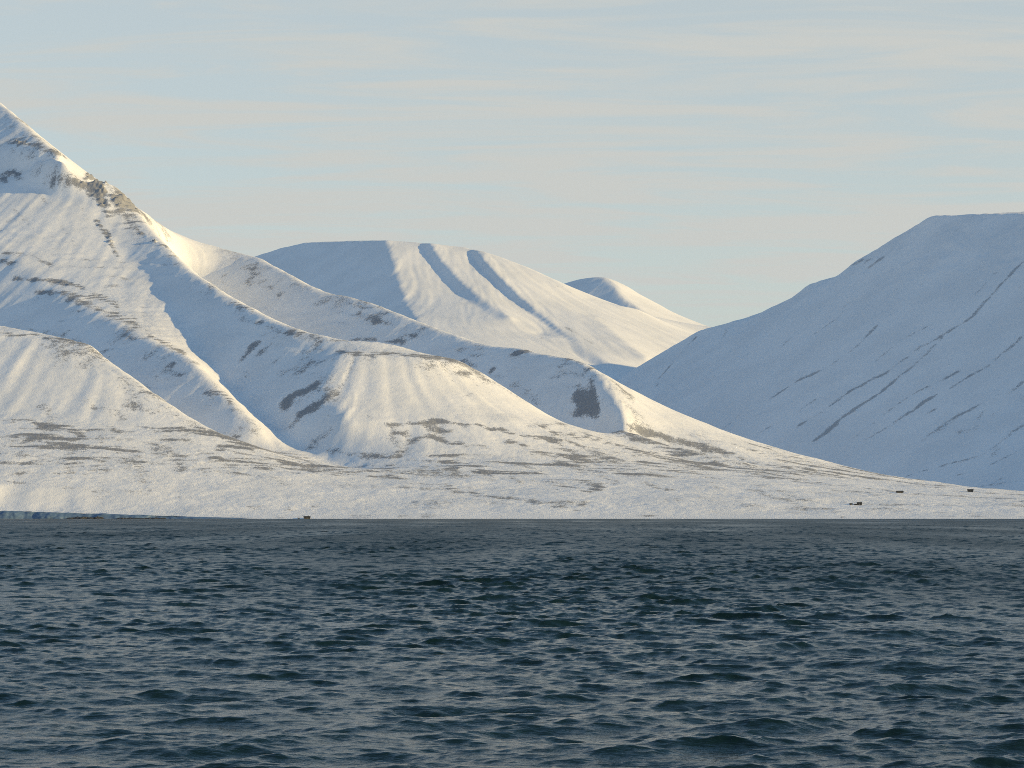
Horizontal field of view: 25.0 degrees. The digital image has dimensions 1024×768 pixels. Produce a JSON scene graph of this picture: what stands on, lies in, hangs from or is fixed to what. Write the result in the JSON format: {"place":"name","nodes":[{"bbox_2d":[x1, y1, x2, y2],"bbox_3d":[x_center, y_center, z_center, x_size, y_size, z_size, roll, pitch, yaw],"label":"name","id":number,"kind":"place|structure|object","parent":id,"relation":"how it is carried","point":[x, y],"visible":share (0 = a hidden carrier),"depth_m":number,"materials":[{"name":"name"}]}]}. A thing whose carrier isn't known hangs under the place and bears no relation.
{"place":"outdoors","nodes":[
{"label":"outdoors","id":0,"kind":"place"},
{"bbox_2d":[0,511,245,518],"bbox_3d":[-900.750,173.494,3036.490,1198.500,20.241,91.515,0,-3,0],"label":"ice bank","id":1,"kind":"structure","parent":0,"point":[26,515],"depth_m":2997.45,"materials":[{"name":"ice"}]},
{"bbox_2d":[0,326,262,455],"bbox_3d":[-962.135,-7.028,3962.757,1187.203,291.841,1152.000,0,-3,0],"label":"foothill","id":2,"kind":"structure","parent":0,"point":[40,373],"depth_m":3619.97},
{"bbox_2d":[0,103,284,455],"bbox_3d":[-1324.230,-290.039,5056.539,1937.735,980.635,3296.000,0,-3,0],"label":"mountain","id":3,"kind":"structure","parent":0,"point":[68,270],"depth_m":4571.27,"materials":[{"name":"white snow"}]},
{"bbox_2d":[94,194,723,462],"bbox_3d":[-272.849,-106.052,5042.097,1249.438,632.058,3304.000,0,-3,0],"label":"mountain spur","id":4,"kind":"structure","parent":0,"point":[310,395],"depth_m":3877.87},
{"bbox_2d":[191,243,746,462],"bbox_3d":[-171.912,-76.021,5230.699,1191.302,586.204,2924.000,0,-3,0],"label":"mountain ridge","id":5,"kind":"structure","parent":0,"point":[577,393],"depth_m":4380.21,"materials":[{"name":"white snow"}]},
{"bbox_2d":[255,240,710,379],"bbox_3d":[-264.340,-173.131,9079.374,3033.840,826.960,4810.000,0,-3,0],"label":"plateau mountain","id":6,"kind":"structure","parent":0,"point":[478,296],"depth_m":8316.55,"materials":[{"name":"white snow"}]},
{"bbox_2d":[0,519,1023,767],"bbox_3d":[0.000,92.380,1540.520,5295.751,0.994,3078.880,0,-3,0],"label":"sea","id":7,"kind":"structure","parent":0,"point":[510,643],"depth_m":88.86,"materials":[{"name":"blue liquid"}]},
{"bbox_2d":[0,413,1023,518],"bbox_3d":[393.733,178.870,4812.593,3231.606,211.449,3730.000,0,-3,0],"label":"coastal plain","id":8,"kind":"structure","parent":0,"point":[459,466],"depth_m":3278.73,"materials":[{"name":"white snow"}]},
{"bbox_2d":[67,516,102,518],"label":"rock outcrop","id":9,"kind":"object","parent":8,"relation":"on","point":[83,517],"visible":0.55,"depth_m":2988.95,"materials":[{"name":"stone"}]},
{"bbox_2d":[117,517,165,518],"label":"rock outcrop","id":10,"kind":"object","parent":8,"relation":"on","point":[141,518],"visible":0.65,"depth_m":2987.85,"materials":[{"name":"stone"}]},
{"bbox_2d":[0,0,1023,326],"label":"sky","id":11,"kind":"structure","parent":0,"point":[716,162],"materials":[{"name":"blue"}]},
{"bbox_2d":[564,277,708,326],"bbox_3d":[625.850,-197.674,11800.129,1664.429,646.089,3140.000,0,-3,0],"label":"distant mountain","id":12,"kind":"structure","parent":0,"point":[611,291],"depth_m":11282.21,"materials":[{"name":"white snow"}]},
{"bbox_2d":[616,212,1023,490],"bbox_3d":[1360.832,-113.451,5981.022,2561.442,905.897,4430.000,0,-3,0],"label":"shadowed mountain","id":13,"kind":"structure","parent":0,"point":[902,355],"depth_m":5396.48,"materials":[{"name":"white snow"}]}
]}

